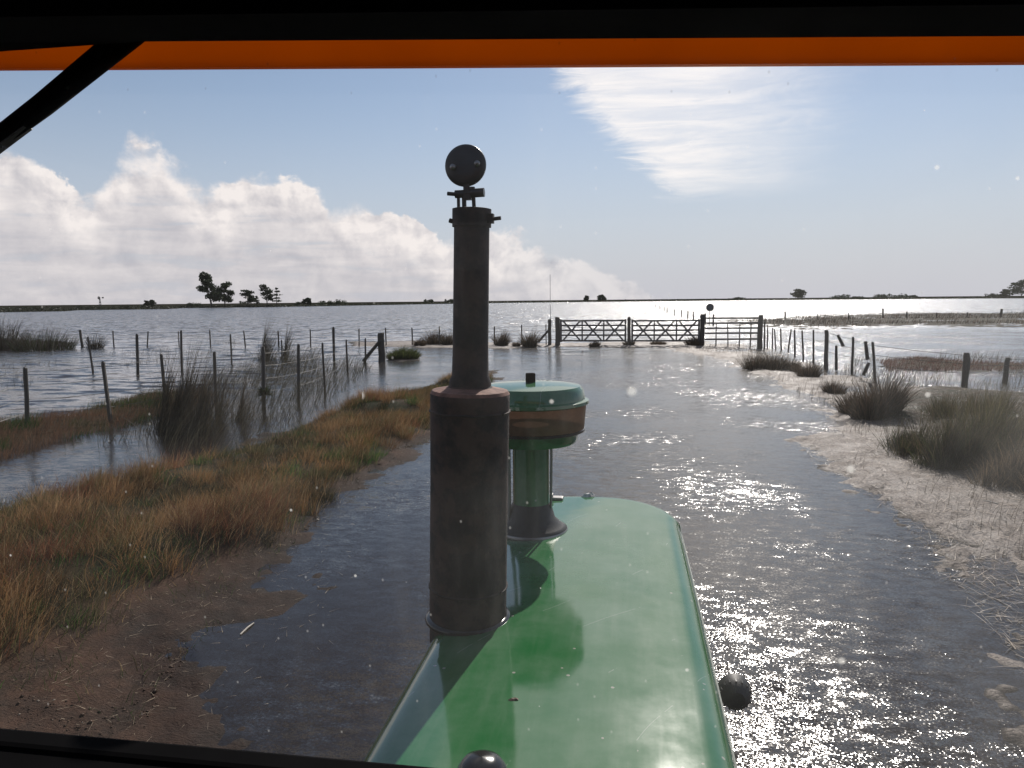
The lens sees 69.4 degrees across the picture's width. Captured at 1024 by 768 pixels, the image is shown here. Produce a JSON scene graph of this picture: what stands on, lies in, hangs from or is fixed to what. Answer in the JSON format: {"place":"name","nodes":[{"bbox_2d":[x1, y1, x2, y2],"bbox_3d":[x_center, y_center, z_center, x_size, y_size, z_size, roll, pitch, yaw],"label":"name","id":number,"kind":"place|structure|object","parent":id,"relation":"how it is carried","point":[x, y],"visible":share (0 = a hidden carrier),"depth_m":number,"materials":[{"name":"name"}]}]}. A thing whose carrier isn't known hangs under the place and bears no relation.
{"place":"outdoors","nodes":[
{"label":"outdoors","id":0,"kind":"place"},
{"bbox_2d":[0,368,497,687],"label":"dry grass","id":1,"kind":"structure","parent":0,"point":[192,514],"depth_m":7.80,"materials":[{"name":"brown plant"}]},
{"bbox_2d":[0,296,1023,312],"bbox_3d":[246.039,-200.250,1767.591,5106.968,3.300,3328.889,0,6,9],"label":"shore","id":2,"kind":"structure","parent":0,"point":[136,305],"depth_m":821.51,"materials":[{"name":"green plant"}]},
{"bbox_2d":[143,300,149,307],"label":"tree","id":3,"kind":"object","parent":2,"relation":"on","point":[146,303],"visible":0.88,"depth_m":374.14,"materials":[{"name":"green plant"}]},
{"bbox_2d":[149,300,156,305],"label":"tree","id":4,"kind":"object","parent":2,"relation":"on","point":[152,302],"visible":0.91,"depth_m":375.01,"materials":[{"name":"green plant"}]},
{"bbox_2d":[186,302,200,305],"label":"bush","id":5,"kind":"object","parent":2,"relation":"on","point":[192,304],"visible":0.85,"depth_m":447.02,"materials":[{"name":"green plant"}]},
{"bbox_2d":[196,271,223,305],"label":"tree","id":6,"kind":"object","parent":2,"relation":"on","point":[206,284],"visible":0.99,"depth_m":443.56,"materials":[{"name":"green plant"}]},
{"bbox_2d":[215,281,234,305],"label":"tree","id":7,"kind":"object","parent":2,"relation":"on","point":[223,287],"visible":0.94,"depth_m":453.09,"materials":[{"name":"green plant"}]},
{"bbox_2d":[239,289,256,304],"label":"tree","id":8,"kind":"object","parent":2,"relation":"on","point":[249,297],"visible":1,"depth_m":458.61,"materials":[{"name":"green plant"}]},
{"bbox_2d":[254,296,261,304],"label":"tree","id":9,"kind":"object","parent":2,"relation":"on","point":[257,302],"visible":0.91,"depth_m":464.06,"materials":[{"name":"green plant"}]},
{"bbox_2d":[259,284,273,304],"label":"tree","id":10,"kind":"object","parent":2,"relation":"on","point":[263,287],"visible":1,"depth_m":461.65,"materials":[{"name":"green plant"}]},
{"bbox_2d":[271,288,282,304],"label":"tree","id":11,"kind":"object","parent":2,"relation":"on","point":[276,297],"visible":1,"depth_m":466.39,"materials":[{"name":"green plant"}]},
{"bbox_2d":[301,297,311,304],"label":"tree","id":12,"kind":"object","parent":2,"relation":"on","point":[307,300],"visible":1,"depth_m":498.53,"materials":[{"name":"green plant"}]},
{"bbox_2d":[317,300,334,304],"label":"bush","id":13,"kind":"object","parent":2,"relation":"on","point":[325,302],"visible":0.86,"depth_m":540.72,"materials":[{"name":"green plant"}]},
{"bbox_2d":[334,299,347,303],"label":"bush","id":14,"kind":"object","parent":2,"relation":"on","point":[341,302],"visible":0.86,"depth_m":562.60,"materials":[{"name":"green plant"}]},
{"bbox_2d":[597,294,606,299],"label":"tree","id":15,"kind":"object","parent":2,"relation":"on","point":[602,297],"visible":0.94,"depth_m":952.03,"materials":[{"name":"green plant"}]},
{"bbox_2d":[790,289,806,298],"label":"tree","id":16,"kind":"object","parent":2,"relation":"on","point":[798,293],"visible":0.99,"depth_m":910.38,"materials":[{"name":"green plant"}]},
{"bbox_2d":[829,294,850,298],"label":"bush","id":17,"kind":"object","parent":2,"relation":"on","point":[842,296],"visible":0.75,"depth_m":892.92,"materials":[{"name":"green plant"}]},
{"bbox_2d":[871,294,887,297],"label":"bush","id":18,"kind":"object","parent":2,"relation":"on","point":[880,296],"visible":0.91,"depth_m":875.36,"materials":[{"name":"green plant"}]},
{"bbox_2d":[885,293,908,296],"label":"bush","id":19,"kind":"object","parent":2,"relation":"on","point":[892,295],"visible":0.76,"depth_m":862.41,"materials":[{"name":"green plant"}]},
{"bbox_2d":[984,293,997,296],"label":"bush","id":20,"kind":"object","parent":2,"relation":"on","point":[991,295],"visible":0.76,"depth_m":773.14,"materials":[{"name":"green plant"}]},
{"bbox_2d":[998,289,1009,296],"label":"tree","id":21,"kind":"object","parent":2,"relation":"on","point":[1004,292],"visible":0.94,"depth_m":763.78,"materials":[{"name":"green plant"}]},
{"bbox_2d":[1007,279,1023,296],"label":"tree","id":22,"kind":"object","parent":2,"relation":"on","point":[1016,289],"visible":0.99,"depth_m":750.37,"materials":[{"name":"green plant"}]},
{"bbox_2d":[0,313,1023,767],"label":"ground","id":23,"kind":"structure","parent":0,"point":[832,597],"depth_m":6.48,"materials":[{"name":"grey liquid"}]},
{"bbox_2d":[0,315,41,349],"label":"reed clump","id":24,"kind":"object","parent":23,"relation":"on","point":[3,338],"visible":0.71,"depth_m":40.30,"materials":[{"name":"green plant"}]},
{"bbox_2d":[1,322,85,352],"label":"reed clump","id":25,"kind":"object","parent":23,"relation":"on","point":[22,345],"visible":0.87,"depth_m":39.80,"materials":[{"name":"green plant"}]},
{"bbox_2d":[78,327,108,349],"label":"reed clump","id":26,"kind":"object","parent":23,"relation":"on","point":[96,347],"visible":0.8,"depth_m":40.87,"materials":[{"name":"green plant"}]},
{"bbox_2d":[0,386,211,464],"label":"island grass","id":27,"kind":"structure","parent":23,"relation":"on","point":[42,418],"depth_m":14.27,"materials":[{"name":"plant"}]},
{"bbox_2d":[105,324,249,440],"bbox_3d":[-6.246,-0.192,14.135,3.067,2.302,2.894,-2,7,-15],"label":"reed clump","id":28,"kind":"object","parent":23,"relation":"on","point":[181,401],"visible":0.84,"depth_m":13.99,"materials":[{"name":"green plant"}]},
{"bbox_2d":[0,336,379,422],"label":"wire fence","id":29,"kind":"object","parent":23,"relation":"on","point":[26,399],"visible":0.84,"depth_m":15.84,"materials":[{"name":"grey metal"}]},
{"bbox_2d":[255,385,273,397],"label":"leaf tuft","id":30,"kind":"object","parent":29,"relation":"attached to","point":[263,391],"visible":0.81,"depth_m":17.03,"materials":[{"name":"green plant"}]},
{"bbox_2d":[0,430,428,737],"bbox_3d":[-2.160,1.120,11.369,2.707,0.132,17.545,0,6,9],"label":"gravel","id":31,"kind":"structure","parent":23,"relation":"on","point":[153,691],"depth_m":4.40,"materials":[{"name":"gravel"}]},
{"bbox_2d":[87,327,377,383],"bbox_3d":[-10.306,-1.119,28.255,10.150,2.076,3.030,-4,8,-31],"label":"wire fence","id":32,"kind":"object","parent":23,"relation":"on","point":[136,338],"visible":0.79,"depth_m":26.51,"materials":[{"name":"grey metal"}]},
{"bbox_2d":[93,340,376,457],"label":"ditch reeds","id":33,"kind":"object","parent":23,"relation":"on","point":[304,367],"visible":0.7,"depth_m":17.43,"materials":[{"name":"green plant"}]},
{"bbox_2d":[205,344,275,425],"bbox_3d":[-5.751,-0.065,15.261,2.298,1.788,1.837,0,6,9],"label":"reed clump","id":34,"kind":"object","parent":23,"relation":"on","point":[242,402],"visible":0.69,"depth_m":15.29,"materials":[{"name":"green plant"}]},
{"bbox_2d":[9,381,497,739],"bbox_3d":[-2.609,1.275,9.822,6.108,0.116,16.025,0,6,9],"label":"straw litter","id":35,"kind":"object","parent":23,"relation":"on","point":[192,623],"visible":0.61,"depth_m":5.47,"materials":[{"name":"beige plant"}]},
{"bbox_2d":[5,325,546,351],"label":"wire fence","id":36,"kind":"object","parent":23,"relation":"on","point":[210,334],"visible":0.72,"depth_m":41.26,"materials":[{"name":"grey metal"}]},
{"bbox_2d":[377,333,385,361],"bbox_3d":[-5.246,-1.207,29.791,0.310,1.730,0.295,0,6,9],"label":"corner post","id":37,"kind":"object","parent":23,"relation":"on","point":[381,350],"visible":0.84,"depth_m":29.66,"materials":[{"name":"wood"}]},
{"bbox_2d":[362,341,379,361],"bbox_3d":[-5.653,-1.310,29.733,0.817,0.895,0.154,0,6,9],"label":"post prop","id":38,"kind":"object","parent":37,"relation":"attached to","point":[374,347],"visible":0.91,"depth_m":29.68,"materials":[{"name":"wood"}]},
{"bbox_2d":[385,344,422,359],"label":"green tussock","id":39,"kind":"object","parent":23,"relation":"on","point":[403,353],"visible":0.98,"depth_m":30.88,"materials":[{"name":"green plant"}]},
{"bbox_2d":[412,337,427,345],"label":"brown tussock","id":40,"kind":"object","parent":23,"relation":"on","point":[419,342],"visible":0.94,"depth_m":39.82,"materials":[{"name":"brown plant"}]},
{"bbox_2d":[419,328,445,343],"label":"brown tussock","id":41,"kind":"object","parent":23,"relation":"on","point":[434,337],"visible":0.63,"depth_m":40.93,"materials":[{"name":"plant"}]},
{"bbox_2d":[437,328,452,344],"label":"brown tussock","id":42,"kind":"object","parent":23,"relation":"on","point":[447,340],"visible":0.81,"depth_m":40.17,"materials":[{"name":"brown plant"}]},
{"bbox_2d":[489,330,515,345],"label":"brown tussock","id":43,"kind":"object","parent":23,"relation":"on","point":[502,340],"visible":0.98,"depth_m":39.11,"materials":[{"name":"brown plant"}]},
{"bbox_2d":[0,0,1023,767],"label":"tractor","id":44,"kind":"object","parent":23,"relation":"on","point":[574,626],"visible":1,"depth_m":1.23,"materials":[{"name":"green paint"}]},
{"bbox_2d":[582,492,593,496],"bbox_3d":[0.281,0.409,2.737,0.059,0.017,0.033,-2,7,-16],"label":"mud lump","id":45,"kind":"object","parent":44,"relation":"attached to","point":[586,494],"visible":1,"depth_m":2.73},
{"bbox_2d":[512,341,520,346],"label":"brown tussock","id":46,"kind":"object","parent":23,"relation":"on","point":[517,343],"visible":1,"depth_m":38.49,"materials":[{"name":"brown plant"}]},
{"bbox_2d":[511,329,543,346],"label":"brown tussock","id":47,"kind":"object","parent":23,"relation":"on","point":[531,340],"visible":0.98,"depth_m":38.28,"materials":[{"name":"brown plant"}]},
{"bbox_2d":[548,319,551,344],"bbox_3d":[1.989,-2.398,39.038,0.213,2.055,0.215,0,6,9],"label":"gate post","id":48,"kind":"object","parent":23,"relation":"on","point":[549,332],"visible":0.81,"depth_m":38.93,"materials":[{"name":"wood"}]},
{"bbox_2d":[538,330,548,342],"bbox_3d":[1.665,-2.529,39.031,0.659,0.716,0.132,0,6,9],"label":"post prop","id":49,"kind":"object","parent":48,"relation":"attached to","point":[544,334],"visible":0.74,"depth_m":38.98,"materials":[{"name":"wood"}]},
{"bbox_2d":[555,317,559,345],"bbox_3d":[2.400,-2.412,38.795,0.289,2.209,0.262,0,6,9],"label":"gate post","id":50,"kind":"object","parent":23,"relation":"on","point":[557,331],"visible":0.83,"depth_m":38.67,"materials":[{"name":"wood"}]},
{"bbox_2d":[560,319,626,341],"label":"wooden gate","id":51,"kind":"structure","parent":50,"relation":"attached to","point":[590,333],"depth_m":38.38,"materials":[{"name":"grey wood"}]},
{"bbox_2d":[587,339,600,346],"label":"brown tussock","id":52,"kind":"object","parent":23,"relation":"on","point":[594,344],"visible":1,"depth_m":37.82,"materials":[{"name":"brown plant"}]},
{"bbox_2d":[627,317,630,341],"bbox_3d":[6.043,-2.375,38.216,0.201,2.178,0.208,0,6,9],"label":"gate post","id":53,"kind":"object","parent":23,"relation":"on","point":[628,329],"visible":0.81,"depth_m":38.11,"materials":[{"name":"wood"}]},
{"bbox_2d":[622,341,635,344],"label":"brown tussock","id":54,"kind":"object","parent":23,"relation":"on","point":[628,343],"visible":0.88,"depth_m":38.10,"materials":[{"name":"brown plant"}]},
{"bbox_2d":[649,342,666,344],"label":"brown tussock","id":55,"kind":"object","parent":23,"relation":"on","point":[656,343],"visible":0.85,"depth_m":38.43,"materials":[{"name":"brown plant"}]},
{"bbox_2d":[655,305,713,326],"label":"wire fence","id":56,"kind":"object","parent":23,"relation":"on","point":[691,315],"visible":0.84,"depth_m":91.42,"materials":[{"name":"grey metal"}]},
{"bbox_2d":[683,336,705,345],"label":"brown tussock","id":57,"kind":"object","parent":23,"relation":"on","point":[694,342],"visible":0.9,"depth_m":37.54,"materials":[{"name":"brown plant"}]},
{"bbox_2d":[700,314,704,345],"bbox_3d":[9.682,-2.387,37.653,0.277,2.343,0.277,0,6,9],"label":"gate post","id":58,"kind":"object","parent":23,"relation":"on","point":[702,325],"visible":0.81,"depth_m":37.51,"materials":[{"name":"wood"}]},
{"bbox_2d":[631,319,699,341],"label":"wooden gate","id":59,"kind":"structure","parent":58,"relation":"attached to","point":[664,330],"depth_m":37.81,"materials":[{"name":"grey wood"}]},
{"bbox_2d":[706,304,713,324],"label":"round sign","id":60,"kind":"object","parent":23,"relation":"on","point":[709,307],"visible":0.97,"depth_m":70.08,"materials":[{"name":"metal"}]},
{"bbox_2d":[738,346,775,369],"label":"brown tussock","id":61,"kind":"object","parent":23,"relation":"on","point":[753,364],"visible":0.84,"depth_m":25.06,"materials":[{"name":"brown plant"}]},
{"bbox_2d":[757,315,762,348],"bbox_3d":[11.951,-2.178,35.658,0.290,2.316,0.264,0,6,9],"label":"gate post","id":62,"kind":"object","parent":23,"relation":"on","point":[760,334],"visible":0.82,"depth_m":35.53,"materials":[{"name":"wood"}]},
{"bbox_2d":[705,317,758,347],"bbox_3d":[10.841,-2.317,36.557,2.849,1.996,0.123,6,9,43],"label":"rail panel","id":63,"kind":"object","parent":62,"relation":"attached to","point":[727,332],"visible":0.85,"depth_m":36.43,"materials":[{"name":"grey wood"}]},
{"bbox_2d":[758,350,793,369],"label":"brown tussock","id":64,"kind":"object","parent":23,"relation":"on","point":[777,364],"visible":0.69,"depth_m":24.98,"materials":[{"name":"brown plant"}]},
{"bbox_2d":[780,358,801,369],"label":"brown tussock","id":65,"kind":"object","parent":23,"relation":"on","point":[789,363],"visible":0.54,"depth_m":24.79,"materials":[{"name":"brown plant"}]},
{"bbox_2d":[786,362,804,373],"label":"brown tussock","id":66,"kind":"object","parent":23,"relation":"on","point":[793,370],"visible":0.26,"depth_m":23.86,"materials":[{"name":"brown plant"}]},
{"bbox_2d":[791,356,829,376],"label":"brown tussock","id":67,"kind":"object","parent":23,"relation":"on","point":[818,370],"visible":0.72,"depth_m":22.24,"materials":[{"name":"brown plant"}]},
{"bbox_2d":[818,378,851,394],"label":"brown tussock","id":68,"kind":"object","parent":23,"relation":"on","point":[828,387],"visible":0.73,"depth_m":18.58,"materials":[{"name":"brown plant"}]},
{"bbox_2d":[664,343,1023,700],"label":"reed litter","id":69,"kind":"object","parent":23,"relation":"on","point":[946,537],"visible":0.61,"depth_m":8.27,"materials":[{"name":"plant"}]},
{"bbox_2d":[667,340,1023,584],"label":"dead stubble","id":70,"kind":"object","parent":23,"relation":"on","point":[882,429],"visible":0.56,"depth_m":13.35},
{"bbox_2d":[826,385,871,414],"bbox_3d":[7.127,0.280,15.309,1.266,0.716,1.190,0,6,9],"label":"brown tussock","id":71,"kind":"object","parent":23,"relation":"on","point":[840,406],"visible":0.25,"depth_m":15.34,"materials":[{"name":"brown plant"}]},
{"bbox_2d":[834,375,908,420],"bbox_3d":[6.995,0.253,14.363,1.603,0.937,1.547,-1,6,-5],"label":"brown tussock","id":72,"kind":"object","parent":23,"relation":"on","point":[869,409],"visible":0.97,"depth_m":14.26,"materials":[{"name":"brown plant"}]},
{"bbox_2d":[742,310,1023,326],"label":"marsh grass","id":73,"kind":"structure","parent":23,"relation":"on","point":[798,322],"depth_m":75.81,"materials":[{"name":"plant"}]},
{"bbox_2d":[842,362,930,414],"bbox_3d":[7.320,0.051,14.537,1.793,1.203,1.651,5,9,42],"label":"brown tussock","id":74,"kind":"object","parent":23,"relation":"on","point":[902,395],"visible":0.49,"depth_m":14.36,"materials":[{"name":"brown plant"}]},
{"bbox_2d":[763,321,1023,389],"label":"wire fence","id":75,"kind":"object","parent":23,"relation":"on","point":[965,367],"visible":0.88,"depth_m":20.44,"materials":[{"name":"wood"}]},
{"bbox_2d":[835,346,837,370],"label":"loose post","id":76,"kind":"object","parent":75,"relation":"attached to","point":[836,357],"visible":1,"depth_m":24.27,"materials":[{"name":"wood"}]},
{"bbox_2d":[836,334,844,346],"bbox_3d":[10.717,-1.412,24.123,0.268,0.411,0.102,0,6,9],"label":"loose post","id":77,"kind":"object","parent":75,"relation":"hanging from","point":[840,341],"visible":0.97,"depth_m":24.09,"materials":[{"name":"brown wood"}]},
{"bbox_2d":[862,362,869,375],"bbox_3d":[10.222,-0.431,21.359,0.222,0.403,0.102,0,6,9],"label":"loose post","id":78,"kind":"object","parent":75,"relation":"attached to","point":[865,370],"visible":0.92,"depth_m":21.32,"materials":[{"name":"wood"}]},
{"bbox_2d":[864,341,868,359],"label":"loose post","id":79,"kind":"object","parent":75,"relation":"attached to","point":[866,350],"visible":1,"depth_m":21.08,"materials":[{"name":"wood"}]},
{"bbox_2d":[784,309,1013,318],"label":"wire fence","id":80,"kind":"object","parent":23,"relation":"on","point":[1001,311],"visible":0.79,"depth_m":84.23,"materials":[{"name":"grey metal"}]},
{"bbox_2d":[863,400,945,457],"bbox_3d":[6.148,0.628,11.344,1.922,0.881,1.480,-6,8,-38],"label":"grassy bush","id":81,"kind":"object","parent":23,"relation":"on","point":[890,443],"visible":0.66,"depth_m":11.37,"materials":[{"name":"green plant"}]},
{"bbox_2d":[833,350,1023,411],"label":"bank reeds","id":82,"kind":"object","parent":23,"relation":"on","point":[952,367],"visible":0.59,"depth_m":23.15,"materials":[{"name":"brown plant"}]},
{"bbox_2d":[875,399,1023,477],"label":"grassy bush","id":83,"kind":"object","parent":23,"relation":"on","point":[950,451],"visible":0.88,"depth_m":10.08,"materials":[{"name":"green plant"}]},
{"bbox_2d":[879,354,1023,371],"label":"rusty reed bed","id":84,"kind":"object","parent":23,"relation":"on","point":[929,362],"visible":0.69,"depth_m":25.70,"materials":[{"name":"brown plant"}]},
{"bbox_2d":[904,387,1003,418],"bbox_3d":[8.338,0.332,13.799,1.489,0.689,1.874,-4,7,-29],"label":"grassy bush","id":85,"kind":"object","parent":23,"relation":"on","point":[942,403],"visible":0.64,"depth_m":13.87,"materials":[{"name":"green plant"}]},
{"bbox_2d":[911,375,1023,446],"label":"grassy bush","id":86,"kind":"object","parent":23,"relation":"on","point":[1004,421],"visible":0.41,"depth_m":11.24,"materials":[{"name":"green plant"}]},
{"bbox_2d":[938,422,1023,497],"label":"grassy bush","id":87,"kind":"object","parent":23,"relation":"on","point":[1003,472],"visible":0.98,"depth_m":9.18,"materials":[{"name":"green plant"}]},
{"bbox_2d":[953,382,1023,413],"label":"grassy bush","id":88,"kind":"object","parent":23,"relation":"on","point":[977,399],"visible":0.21,"depth_m":14.21,"materials":[{"name":"green plant"}]},
{"bbox_2d":[980,393,1023,449],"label":"grassy bush","id":89,"kind":"object","parent":23,"relation":"on","point":[1013,431],"visible":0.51,"depth_m":10.61,"materials":[{"name":"green plant"}]},
{"bbox_2d":[0,298,1023,667],"bbox_3d":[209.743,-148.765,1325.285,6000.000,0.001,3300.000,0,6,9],"label":"water","id":90,"kind":"structure","parent":0,"point":[438,358],"depth_m":32.76,"materials":[{"name":"grey liquid"}]},
{"bbox_2d":[0,339,234,386],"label":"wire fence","id":91,"kind":"object","parent":90,"relation":"on","point":[160,351],"visible":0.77,"depth_m":30.57,"materials":[{"name":"grey metal"}]},
{"bbox_2d":[240,622,253,634],"bbox_3d":[-1.962,1.810,5.481,0.014,0.020,0.194,0,6,9],"label":"pale stick","id":92,"kind":"object","parent":90,"relation":"on","point":[245,629],"visible":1,"depth_m":5.46,"materials":[{"name":"beige wood"}]},
{"bbox_2d":[232,313,302,361],"bbox_3d":[-10.160,-2.071,31.860,3.968,2.149,2.657,3,7,26],"label":"reed clump","id":93,"kind":"object","parent":90,"relation":"in","point":[264,343],"visible":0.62,"depth_m":31.71,"materials":[{"name":"plant"}]},
{"bbox_2d":[0,299,1023,323],"bbox_3d":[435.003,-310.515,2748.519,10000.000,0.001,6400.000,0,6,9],"label":"water","id":94,"kind":"structure","parent":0,"point":[267,310],"depth_m":231.43,"materials":[{"name":"grey liquid"}]},
{"bbox_2d":[0,65,1023,305],"label":"sky","id":95,"kind":"structure","parent":0,"point":[616,183],"materials":[{"name":"blue"}]}
]}

